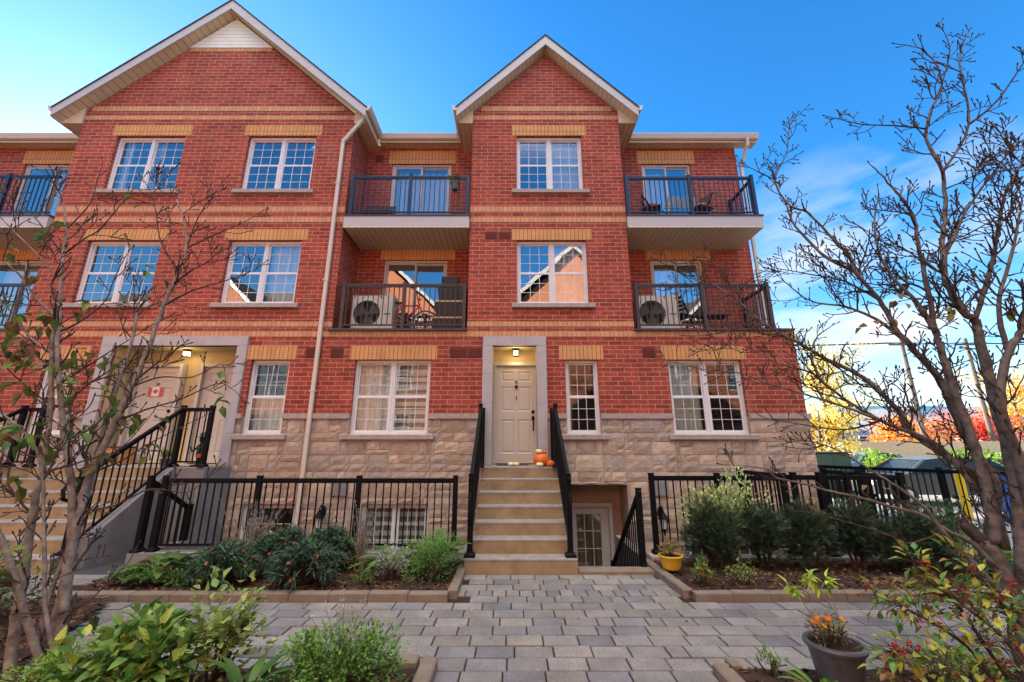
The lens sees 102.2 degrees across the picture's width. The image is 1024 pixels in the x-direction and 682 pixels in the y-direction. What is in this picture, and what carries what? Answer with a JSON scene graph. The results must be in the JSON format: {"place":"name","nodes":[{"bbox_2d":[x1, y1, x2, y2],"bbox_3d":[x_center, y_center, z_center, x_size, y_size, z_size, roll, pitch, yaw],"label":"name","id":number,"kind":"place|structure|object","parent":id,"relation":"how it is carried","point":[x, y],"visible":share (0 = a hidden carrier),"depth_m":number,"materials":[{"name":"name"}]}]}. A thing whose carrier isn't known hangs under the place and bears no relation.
{"place":"outdoors","nodes":[
{"label":"outdoors","id":0,"kind":"place"},
{"bbox_2d":[0,595,415,681],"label":"bed mulch","id":1,"kind":"object","parent":0,"point":[91,603],"visible":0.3,"depth_m":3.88,"materials":[{"name":"brown soil"}]},
{"bbox_2d":[0,545,60,617],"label":"dark shrub","id":2,"kind":"object","parent":1,"relation":"on","point":[7,590],"visible":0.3,"depth_m":3.92,"materials":[{"name":"green plant"}]},
{"bbox_2d":[0,637,99,681],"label":"fine leaved clump","id":3,"kind":"object","parent":1,"relation":"on","point":[54,659],"visible":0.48,"depth_m":2.65,"materials":[{"name":"green plant"}]},
{"bbox_2d":[22,596,211,681],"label":"hydrangea","id":4,"kind":"object","parent":1,"relation":"on","point":[133,649],"visible":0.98,"depth_m":2.60,"materials":[{"name":"green plant"}]},
{"bbox_2d":[0,157,270,681],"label":"bare tree","id":5,"kind":"object","parent":1,"relation":"on","point":[55,622],"visible":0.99,"depth_m":3.37,"materials":[{"name":"brown plant"}]},
{"bbox_2d":[163,566,277,681],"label":"leafy shrub","id":6,"kind":"object","parent":1,"relation":"on","point":[219,624],"visible":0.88,"depth_m":2.77,"materials":[{"name":"green plant"}]},
{"bbox_2d":[206,652,299,681],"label":"foreground rosette","id":7,"kind":"object","parent":1,"relation":"on","point":[231,668],"visible":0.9,"depth_m":2.65,"materials":[{"name":"green plant"}]},
{"bbox_2d":[261,617,414,681],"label":"leafy herb","id":8,"kind":"object","parent":1,"relation":"on","point":[310,651],"visible":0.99,"depth_m":2.69,"materials":[{"name":"green plant"}]},
{"bbox_2d":[300,594,386,679],"bbox_3d":[-1.190,2.070,2.873,0.588,0.513,0.519,-8,-16,29],"label":"wispy plant","id":9,"kind":"object","parent":1,"relation":"on","point":[337,623],"visible":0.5,"depth_m":2.89,"materials":[{"name":"green plant"}]},
{"bbox_2d":[79,557,460,590],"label":"bed soil","id":10,"kind":"structure","parent":0,"point":[347,577],"depth_m":4.92,"materials":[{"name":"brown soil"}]},
{"bbox_2d":[100,551,203,583],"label":"broadleaf plant","id":11,"kind":"object","parent":10,"relation":"on","point":[159,558],"visible":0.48,"depth_m":4.97,"materials":[{"name":"green plant"}]},
{"bbox_2d":[103,563,201,585],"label":"creeping plant","id":12,"kind":"object","parent":10,"relation":"on","point":[169,575],"visible":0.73,"depth_m":4.82,"materials":[{"name":"green plant"}]},
{"bbox_2d":[177,535,264,588],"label":"flowering plant","id":13,"kind":"object","parent":10,"relation":"on","point":[238,557],"visible":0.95,"depth_m":4.78,"materials":[{"name":"green plant"}]},
{"bbox_2d":[217,496,290,553],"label":"wispy plant","id":14,"kind":"object","parent":10,"relation":"on","point":[251,533],"visible":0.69,"depth_m":5.64,"materials":[{"name":"green plant"}]},
{"bbox_2d":[249,521,311,572],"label":"flowering plant","id":15,"kind":"object","parent":10,"relation":"on","point":[267,544],"visible":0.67,"depth_m":5.28,"materials":[{"name":"green plant"}]},
{"bbox_2d":[261,536,342,593],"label":"flowering plant","id":16,"kind":"object","parent":10,"relation":"on","point":[303,554],"visible":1,"depth_m":4.77,"materials":[{"name":"green plant"}]},
{"bbox_2d":[307,520,356,571],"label":"flowering plant","id":17,"kind":"object","parent":10,"relation":"on","point":[341,540],"visible":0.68,"depth_m":5.44,"materials":[{"name":"green plant"}]},
{"bbox_2d":[351,501,380,570],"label":"wispy plant","id":18,"kind":"object","parent":10,"relation":"on","point":[360,536],"visible":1,"depth_m":5.47,"materials":[{"name":"green plant"}]},
{"bbox_2d":[348,540,427,570],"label":"hosta","id":19,"kind":"object","parent":10,"relation":"on","point":[373,564],"visible":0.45,"depth_m":5.36,"materials":[{"name":"green plant"}]},
{"bbox_2d":[373,540,412,580],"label":"silver bush","id":20,"kind":"object","parent":10,"relation":"on","point":[394,563],"visible":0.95,"depth_m":5.06,"materials":[{"name":"green plant"}]},
{"bbox_2d":[401,529,466,581],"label":"feathery bush","id":21,"kind":"object","parent":10,"relation":"on","point":[431,556],"visible":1,"depth_m":5.03,"materials":[{"name":"green plant"}]},
{"bbox_2d":[60,510,851,574],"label":"ground","id":22,"kind":"structure","parent":0,"point":[102,569],"depth_m":5.76,"materials":[{"name":"concrete"}]},
{"bbox_2d":[0,465,231,574],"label":"front steps","id":23,"kind":"structure","parent":22,"relation":"on","point":[119,524],"depth_m":6.71,"materials":[{"name":"concrete"}]},
{"bbox_2d":[0,405,46,466],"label":"stair rail","id":24,"kind":"object","parent":23,"relation":"on","point":[23,411],"visible":0.71,"depth_m":7.49,"materials":[{"name":"black metal"}]},
{"bbox_2d":[55,405,215,555],"bbox_3d":[-5.795,2.021,6.523,0.662,2.159,1.892,0,-14,0],"label":"stair rail","id":25,"kind":"object","parent":23,"relation":"on","point":[182,412],"visible":0.67,"depth_m":7.05,"materials":[{"name":"black metal"}]},
{"bbox_2d":[124,535,474,564],"bbox_3d":[-3.115,3.989,6.761,4.970,1.370,1.920,0,-14,0],"label":"area well","id":26,"kind":"object","parent":22,"relation":"in","point":[140,556],"visible":0.04,"depth_m":6.05,"materials":[{"name":"grey concrete"}]},
{"bbox_2d":[128,475,193,552],"bbox_3d":[-5.510,2.915,6.572,0.136,1.535,1.020,0,-14,1],"label":"metal fence","id":27,"kind":"object","parent":26,"relation":"on","point":[145,512],"visible":0.53,"depth_m":6.29,"materials":[{"name":"black metal"}]},
{"bbox_2d":[144,475,458,552],"bbox_3d":[-3.095,2.595,6.241,4.589,1.071,0.133,0,-14,0],"label":"metal fence","id":28,"kind":"object","parent":26,"relation":"on","point":[260,480],"visible":0.72,"depth_m":6.27,"materials":[{"name":"black metal"}]},
{"bbox_2d":[0,0,823,566],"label":"townhouse row","id":29,"kind":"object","parent":22,"relation":"on","point":[546,246],"visible":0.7,"depth_m":9.24,"materials":[{"name":"red brick"}]},
{"bbox_2d":[0,261,40,328],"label":"sliding door","id":30,"kind":"structure","parent":29,"relation":"in","point":[11,276],"depth_m":10.28,"materials":[{"name":"white glass"}]},
{"bbox_2d":[0,173,61,213],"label":"balcony railing","id":31,"kind":"object","parent":29,"relation":"on","point":[9,177],"visible":0.87,"depth_m":9.52,"materials":[{"name":"black metal"}]},
{"bbox_2d":[11,165,69,216],"bbox_3d":[-12.050,-3.598,10.812,1.600,2.140,0.300,0,-14,0],"label":"sliding door","id":32,"kind":"structure","parent":29,"relation":"in","point":[54,201],"depth_m":10.93,"materials":[{"name":"white plastic"}]},
{"bbox_2d":[28,360,81,433],"bbox_3d":[-9.305,1.168,8.571,0.810,1.515,0.215,0,-14,0],"label":"window","id":33,"kind":"structure","parent":29,"relation":"in","point":[55,415],"depth_m":8.53,"materials":[{"name":"white plastic"}]},
{"bbox_2d":[75,242,160,302],"bbox_3d":[-8.670,-1.500,9.188,1.660,1.510,0.085,0,-14,0],"label":"window","id":34,"kind":"structure","parent":29,"relation":"in","point":[120,280],"depth_m":9.19,"materials":[{"name":"white plastic"}]},
{"bbox_2d":[107,138,185,188],"bbox_3d":[-8.670,-4.172,9.941,1.660,1.500,0.216,0,-14,0],"label":"window","id":35,"kind":"structure","parent":29,"relation":"in","point":[157,153],"depth_m":9.95,"materials":[{"name":"white plastic"}]},
{"bbox_2d":[117,363,187,462],"bbox_3d":[-7.670,1.516,8.784,1.040,2.095,0.150,0,-14,0],"label":"front door","id":36,"kind":"structure","parent":29,"relation":"in","point":[172,386],"depth_m":8.85,"materials":[{"name":"paint"}]},
{"bbox_2d":[182,363,233,463],"bbox_3d":[-6.250,1.516,8.784,1.040,2.095,0.150,0,-14,0],"label":"front door","id":37,"kind":"structure","parent":29,"relation":"in","point":[206,397],"depth_m":8.83,"materials":[{"name":"paint"}]},
{"bbox_2d":[221,242,301,302],"bbox_3d":[-5.515,-1.484,9.251,1.630,1.510,0.216,0,-14,0],"label":"window","id":38,"kind":"structure","parent":29,"relation":"in","point":[283,274],"depth_m":9.26,"materials":[{"name":"white plastic"}]},
{"bbox_2d":[242,360,289,433],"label":"window","id":39,"kind":"structure","parent":29,"relation":"in","point":[267,410],"depth_m":8.54,"materials":[{"name":"white plastic"}]},
{"bbox_2d":[242,138,315,188],"bbox_3d":[-5.515,-4.188,9.877,1.630,1.500,0.085,0,-14,0],"label":"window","id":40,"kind":"structure","parent":29,"relation":"in","point":[285,142],"depth_m":9.90,"materials":[{"name":"white plastic"}]},
{"bbox_2d":[350,296,397,327],"bbox_3d":[-3.090,-0.560,9.284,0.920,0.863,0.331,0,-14,0],"label":"air conditioner","id":41,"kind":"object","parent":29,"relation":"on","point":[374,312],"visible":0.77,"depth_m":9.19,"materials":[{"name":"white metal"}]},
{"bbox_2d":[350,360,430,433],"bbox_3d":[-2.465,1.168,8.572,1.570,1.515,0.216,0,-14,0],"label":"window","id":42,"kind":"structure","parent":29,"relation":"in","point":[391,396],"depth_m":8.59,"materials":[{"name":"glass"}]},
{"bbox_2d":[359,504,428,549],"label":"window","id":43,"kind":"structure","parent":29,"relation":"in","point":[422,520],"depth_m":7.97,"materials":[{"name":"white glass"}]},
{"bbox_2d":[338,282,466,327],"bbox_3d":[-2.330,-0.766,8.868,2.685,1.056,0.078,0,-14,0],"label":"balcony railing","id":44,"kind":"object","parent":29,"relation":"on","point":[404,285],"visible":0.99,"depth_m":8.87,"materials":[{"name":"brown metal"}]},
{"bbox_2d":[348,174,469,213],"bbox_3d":[-2.345,-3.355,9.491,2.734,1.071,0.078,0,-14,0],"label":"balcony railing","id":45,"kind":"object","parent":29,"relation":"on","point":[410,177],"visible":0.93,"depth_m":9.49,"materials":[{"name":"black metal"}]},
{"bbox_2d":[382,261,446,327],"bbox_3d":[-2.380,-0.975,10.047,1.560,2.080,0.120,0,-14,0],"label":"sliding door","id":46,"kind":"structure","parent":29,"relation":"in","point":[417,263],"depth_m":10.26,"materials":[{"name":"white plastic"}]},
{"bbox_2d":[390,165,450,213],"bbox_3d":[-2.380,-3.597,10.812,1.560,2.140,0.300,0,-14,0],"label":"sliding door","id":47,"kind":"structure","parent":29,"relation":"in","point":[423,168],"depth_m":10.96,"materials":[{"name":"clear glass"}]},
{"bbox_2d":[431,317,466,327],"bbox_3d":[-1.430,-0.294,9.367,0.740,0.383,0.520,0,-14,0],"label":"storage bin","id":48,"kind":"object","parent":29,"relation":"on","point":[441,320],"visible":0.36,"depth_m":9.15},
{"bbox_2d":[435,300,466,316],"bbox_3d":[-1.405,-0.667,9.462,0.690,0.383,0.520,0,-14,0],"label":"storage bin","id":49,"kind":"object","parent":48,"relation":"on","point":[453,308],"visible":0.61,"depth_m":9.23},
{"bbox_2d":[492,362,536,463],"bbox_3d":[0.090,1.482,8.648,1.010,2.095,0.150,0,-14,0],"label":"front door","id":50,"kind":"structure","parent":29,"relation":"in","point":[514,438],"depth_m":8.65,"materials":[{"name":"paint"}]},
{"bbox_2d":[517,138,582,188],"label":"window","id":51,"kind":"structure","parent":29,"relation":"in","point":[563,166],"depth_m":9.96,"materials":[{"name":"white plastic"}]},
{"bbox_2d":[517,242,588,302],"bbox_3d":[0.888,-1.484,9.251,1.555,1.510,0.216,0,-14,0],"label":"window","id":52,"kind":"structure","parent":29,"relation":"in","point":[567,262],"depth_m":9.26,"materials":[{"name":"white plastic"}]},
{"bbox_2d":[565,360,600,433],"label":"window","id":53,"kind":"structure","parent":29,"relation":"in","point":[567,362],"depth_m":8.50,"materials":[{"name":"white plastic"}]},
{"bbox_2d":[572,502,614,566],"bbox_3d":[1.560,4.292,8.145,0.920,2.070,0.132,0,-14,0],"label":"basement door","id":54,"kind":"structure","parent":29,"relation":"in","point":[605,551],"depth_m":8.27,"materials":[{"name":"white glass"}]},
{"bbox_2d":[632,296,680,328],"bbox_3d":[3.240,-0.560,9.284,0.920,0.863,0.331,0,-14,0],"label":"air conditioner","id":55,"kind":"object","parent":29,"relation":"on","point":[654,310],"visible":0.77,"depth_m":9.20,"materials":[{"name":"white metal"}]},
{"bbox_2d":[641,165,692,213],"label":"sliding door","id":56,"kind":"structure","parent":29,"relation":"in","point":[665,168],"depth_m":10.96,"materials":[{"name":"white glass"}]},
{"bbox_2d":[650,261,708,327],"bbox_3d":[4.055,-0.953,10.134,1.290,2.080,0.300,0,-14,0],"label":"sliding door","id":57,"kind":"structure","parent":29,"relation":"in","point":[659,275],"depth_m":10.28,"materials":[{"name":"white glass"}]},
{"bbox_2d":[624,175,758,213],"bbox_3d":[4.115,-3.223,9.963,3.008,1.051,1.059,0,-14,0],"label":"balcony railing","id":58,"kind":"object","parent":29,"relation":"on","point":[749,183],"visible":0.84,"depth_m":9.51,"materials":[{"name":"black metal"}]},
{"bbox_2d":[633,282,775,327],"bbox_3d":[4.125,-0.649,9.324,2.949,1.056,1.020,0,-14,0],"label":"balcony railing","id":59,"kind":"object","parent":29,"relation":"on","point":[765,290],"visible":0.79,"depth_m":8.88,"materials":[{"name":"brown metal"}]},
{"bbox_2d":[668,360,748,433],"bbox_3d":[3.990,1.168,8.572,1.520,1.515,0.217,0,-14,0],"label":"window","id":60,"kind":"structure","parent":29,"relation":"in","point":[685,396],"depth_m":8.56,"materials":[{"name":"white plastic"}]},
{"bbox_2d":[464,465,577,575],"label":"front steps","id":61,"kind":"structure","parent":22,"relation":"on","point":[520,528],"depth_m":6.08,"materials":[{"name":"concrete"}]},
{"bbox_2d":[464,404,483,557],"bbox_3d":[-0.572,2.024,6.535,0.150,2.200,1.724,0,-14,0],"label":"stair rail","id":62,"kind":"object","parent":61,"relation":"on","point":[476,464],"visible":1,"depth_m":6.19,"materials":[{"name":"black metal"}]},
{"bbox_2d":[552,404,576,557],"bbox_3d":[0.792,2.024,6.535,0.150,2.200,1.724,0,-14,0],"label":"stair rail","id":63,"kind":"object","parent":61,"relation":"on","point":[560,464],"visible":1,"depth_m":6.23,"materials":[{"name":"black metal"}]},
{"bbox_2d":[578,535,654,575],"bbox_3d":[1.470,4.235,6.664,1.260,1.745,3.045,0,-14,0],"label":"area well","id":64,"kind":"object","parent":22,"relation":"in","point":[620,570],"visible":0.12,"depth_m":5.47,"materials":[{"name":"grey concrete"}]},
{"bbox_2d":[610,488,646,566],"bbox_3d":[1.795,3.548,6.477,0.143,2.522,2.043,0,-14,0],"label":"stair rail","id":65,"kind":"object","parent":64,"relation":"on","point":[637,509],"visible":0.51,"depth_m":6.03,"materials":[{"name":"black metal"}]},
{"bbox_2d":[807,398,864,459],"bbox_3d":[13.848,4.491,18.320,3.531,3.776,3.740,0,-14,0],"label":"autumn tree","id":66,"kind":"object","parent":22,"relation":"on","point":[838,421],"visible":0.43,"depth_m":18.05,"materials":[{"name":"yellow plant"}]},
{"bbox_2d":[834,405,933,440],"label":"house","id":67,"kind":"structure","parent":22,"relation":"on","point":[882,411],"depth_m":43.91,"materials":[{"name":"white"}]},
{"bbox_2d":[866,414,918,441],"bbox_3d":[27.189,7.142,29.298,3.537,4.088,3.050,9,-17,-33],"label":"autumn tree","id":68,"kind":"object","parent":22,"relation":"on","point":[892,434],"visible":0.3,"depth_m":29.29,"materials":[{"name":"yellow plant"}]},
{"bbox_2d":[888,338,926,436],"bbox_3d":[27.248,4.209,27.811,2.200,9.100,0.370,0,-14,0],"label":"utility pole","id":69,"kind":"object","parent":22,"relation":"on","point":[906,364],"visible":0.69,"depth_m":28.11,"materials":[{"name":"brown wood"}]},
{"bbox_2d":[904,413,959,440],"bbox_3d":[31.374,7.330,30.286,4.141,4.218,4.165,0,-14,0],"label":"autumn tree","id":70,"kind":"object","parent":22,"relation":"on","point":[931,431],"visible":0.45,"depth_m":29.93,"materials":[{"name":"orange plant"}]},
{"bbox_2d":[845,440,1023,457],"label":"board fence","id":71,"kind":"object","parent":22,"relation":"on","point":[908,449],"visible":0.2,"depth_m":25.18,"materials":[{"name":"beige wood"}]},
{"bbox_2d":[953,338,996,440],"bbox_3d":[34.014,4.463,29.810,2.200,9.600,0.370,0,-14,0],"label":"utility pole","id":72,"kind":"object","parent":22,"relation":"on","point":[990,430],"visible":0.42,"depth_m":29.85,"materials":[{"name":"brown wood"}]},
{"bbox_2d":[928,405,1023,441],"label":"autumn tree","id":73,"kind":"object","parent":22,"relation":"on","point":[979,425],"visible":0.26,"depth_m":30.58,"materials":[{"name":"red plant"}]},
{"bbox_2d":[953,360,1023,440],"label":"autumn tree","id":74,"kind":"object","parent":22,"relation":"on","point":[1015,405],"visible":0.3,"depth_m":33.53,"materials":[{"name":"plant"}]},
{"bbox_2d":[0,575,1015,681],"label":"paved courtyard","id":75,"kind":"structure","parent":0,"point":[777,626],"depth_m":3.81,"materials":[{"name":"grey stone"}]},
{"bbox_2d":[53,557,465,602],"bbox_3d":[-2.804,2.984,5.187,4.387,0.135,1.502,0,-14,0],"label":"bed edging","id":76,"kind":"object","parent":75,"relation":"on","point":[358,596],"visible":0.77,"depth_m":4.47,"materials":[{"name":"concrete"}]},
{"bbox_2d":[384,654,437,681],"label":"bed edging","id":77,"kind":"object","parent":75,"relation":"on","point":[426,669],"visible":0.6,"depth_m":3.04,"materials":[{"name":"concrete"}]},
{"bbox_2d":[712,657,744,681],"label":"bed edging","id":78,"kind":"object","parent":75,"relation":"on","point":[723,672],"visible":0.87,"depth_m":2.98,"materials":[{"name":"concrete"}]},
{"bbox_2d":[646,559,1023,602],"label":"bed edging","id":79,"kind":"object","parent":75,"relation":"on","point":[673,583],"visible":0.61,"depth_m":4.50,"materials":[{"name":"concrete"}]},
{"bbox_2d":[0,0,1023,412],"label":"sky","id":80,"kind":"structure","parent":0,"point":[693,66],"materials":[{"name":"blue"}]},
{"bbox_2d":[646,534,887,561],"bbox_3d":[4.000,3.989,6.720,4.000,1.350,2.000,0,-14,0],"label":"area well","id":81,"kind":"object","parent":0,"point":[653,557],"visible":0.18,"depth_m":5.97,"materials":[{"name":"grey concrete"}]},
{"bbox_2d":[647,473,801,554],"bbox_3d":[3.140,2.575,6.205,2.149,1.131,0.133,0,-14,0],"label":"metal fence","id":82,"kind":"object","parent":81,"relation":"on","point":[715,477],"visible":0.48,"depth_m":6.27,"materials":[{"name":"black metal"}]},
{"bbox_2d":[736,467,908,556],"bbox_3d":[5.119,2.776,6.949,1.738,1.171,1.773,0,-14,0],"label":"metal fence","id":83,"kind":"object","parent":81,"relation":"on","point":[822,477],"visible":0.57,"depth_m":6.30,"materials":[{"name":"black metal"}]},
{"bbox_2d":[814,451,854,496],"bbox_3d":[10.788,4.563,14.212,1.400,1.460,0.880,0,-14,0],"label":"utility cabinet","id":84,"kind":"object","parent":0,"point":[828,458],"visible":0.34,"depth_m":13.92,"materials":[{"name":"metal"}]},
{"bbox_2d":[653,553,1023,591],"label":"bed mulch","id":85,"kind":"object","parent":0,"point":[865,571],"visible":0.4,"depth_m":5.20,"materials":[{"name":"brown soil"}]},
{"bbox_2d":[679,495,746,569],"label":"yew shrub","id":86,"kind":"object","parent":85,"relation":"on","point":[713,535],"visible":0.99,"depth_m":5.53,"materials":[{"name":"green plant"}]},
{"bbox_2d":[674,464,782,563],"bbox_3d":[3.066,2.455,5.901,1.482,1.361,0.456,0,-14,0],"label":"variegated shrub","id":87,"kind":"object","parent":85,"relation":"on","point":[734,495],"visible":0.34,"depth_m":5.92,"materials":[{"name":"green plant"}]},
{"bbox_2d":[724,494,797,569],"bbox_3d":[3.359,2.619,5.679,0.916,0.986,0.825,0,-14,0],"label":"yew shrub","id":88,"kind":"object","parent":85,"relation":"on","point":[767,536],"visible":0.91,"depth_m":5.54,"materials":[{"name":"green plant"}]},
{"bbox_2d":[774,494,841,569],"bbox_3d":[4.028,2.610,5.644,0.913,0.986,0.747,0,-14,0],"label":"yew shrub","id":89,"kind":"object","parent":85,"relation":"on","point":[802,524],"visible":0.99,"depth_m":5.53,"materials":[{"name":"green plant"}]},
{"bbox_2d":[820,491,905,569],"bbox_3d":[4.672,2.557,5.580,0.988,1.058,0.851,0,-14,0],"label":"yew shrub","id":90,"kind":"object","parent":85,"relation":"on","point":[860,539],"visible":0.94,"depth_m":5.49,"materials":[{"name":"green plant"}]},
{"bbox_2d":[872,490,956,574],"bbox_3d":[5.207,2.545,5.529,0.994,1.054,0.820,0,-14,0],"label":"yew shrub","id":91,"kind":"object","parent":85,"relation":"on","point":[908,531],"visible":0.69,"depth_m":5.35,"materials":[{"name":"green plant"}]},
{"bbox_2d":[893,497,973,568],"bbox_3d":[5.692,2.626,5.638,0.963,0.952,0.790,0,-14,0],"label":"yew shrub","id":92,"kind":"object","parent":85,"relation":"on","point":[948,524],"visible":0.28,"depth_m":5.53,"materials":[{"name":"green plant"}]},
{"bbox_2d":[728,665,1022,681],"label":"bed soil","id":93,"kind":"structure","parent":0,"point":[750,676],"depth_m":2.92,"materials":[{"name":"brown soil"}]},
{"bbox_2d":[753,643,789,678],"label":"weed sprig","id":94,"kind":"object","parent":93,"relation":"on","point":[774,667],"visible":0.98,"depth_m":2.94,"materials":[{"name":"green plant"}]},
{"bbox_2d":[648,17,1023,676],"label":"bare tree","id":95,"kind":"object","parent":93,"relation":"on","point":[992,540],"visible":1,"depth_m":3.72,"materials":[{"name":"brown plant"}]},
{"bbox_2d":[802,630,869,681],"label":"flower pot","id":96,"kind":"object","parent":93,"relation":"on","point":[841,663],"visible":0.79,"depth_m":2.75,"materials":[{"name":"grey plastic"}]},
{"bbox_2d":[777,568,847,644],"bbox_3d":[2.170,1.900,2.961,0.416,0.493,0.141,0,-14,0],"label":"tall seedling","id":97,"kind":"object","parent":96,"relation":"in","point":[812,580],"visible":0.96,"depth_m":2.99,"materials":[{"name":"green plant"}]},
{"bbox_2d":[802,608,851,647],"bbox_3d":[2.214,2.026,2.901,0.300,0.265,0.296,-11,-18,37],"label":"marigold","id":98,"kind":"object","parent":96,"relation":"in","point":[832,633],"visible":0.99,"depth_m":2.87,"materials":[{"name":"orange plant"}]},
{"bbox_2d":[855,531,1023,681],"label":"berry shrub","id":99,"kind":"object","parent":93,"relation":"on","point":[896,665],"visible":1,"depth_m":2.43,"materials":[{"name":"green plant"}]},
{"bbox_2d":[893,628,1018,681],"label":"weed clump","id":100,"kind":"object","parent":93,"relation":"on","point":[961,658],"visible":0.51,"depth_m":2.78,"materials":[{"name":"green plant"}]},
{"bbox_2d":[832,494,1011,537],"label":"lane","id":101,"kind":"structure","parent":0,"point":[926,500],"depth_m":11.66,"materials":[{"name":"grey asphalt"}]},
{"bbox_2d":[793,326,881,446],"bbox_3d":[17.665,3.111,22.922,4.727,8.715,4.463,0,-14,0],"label":"autumn tree","id":102,"kind":"object","parent":101,"relation":"on","point":[828,391],"visible":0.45,"depth_m":22.72,"materials":[{"name":"yellow plant"}]},
{"bbox_2d":[841,456,1004,502],"bbox_3d":[12.700,4.202,12.548,4.177,1.326,1.820,-2,-15,8],"label":"car","id":103,"kind":"object","parent":101,"relation":"on","point":[919,462],"visible":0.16,"depth_m":11.94,"materials":[{"name":"paint"}]},
{"bbox_2d":[878,538,1012,553],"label":"sidewalk","id":104,"kind":"structure","parent":0,"point":[1011,541],"depth_m":7.02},
{"bbox_2d":[817,465,1010,532],"bbox_3d":[8.525,3.331,8.953,0.175,1.191,4.235,6,-16,-23],"label":"street fence","id":105,"kind":"object","parent":104,"relation":"on","point":[940,472],"visible":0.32,"depth_m":8.63,"materials":[{"name":"black metal"}]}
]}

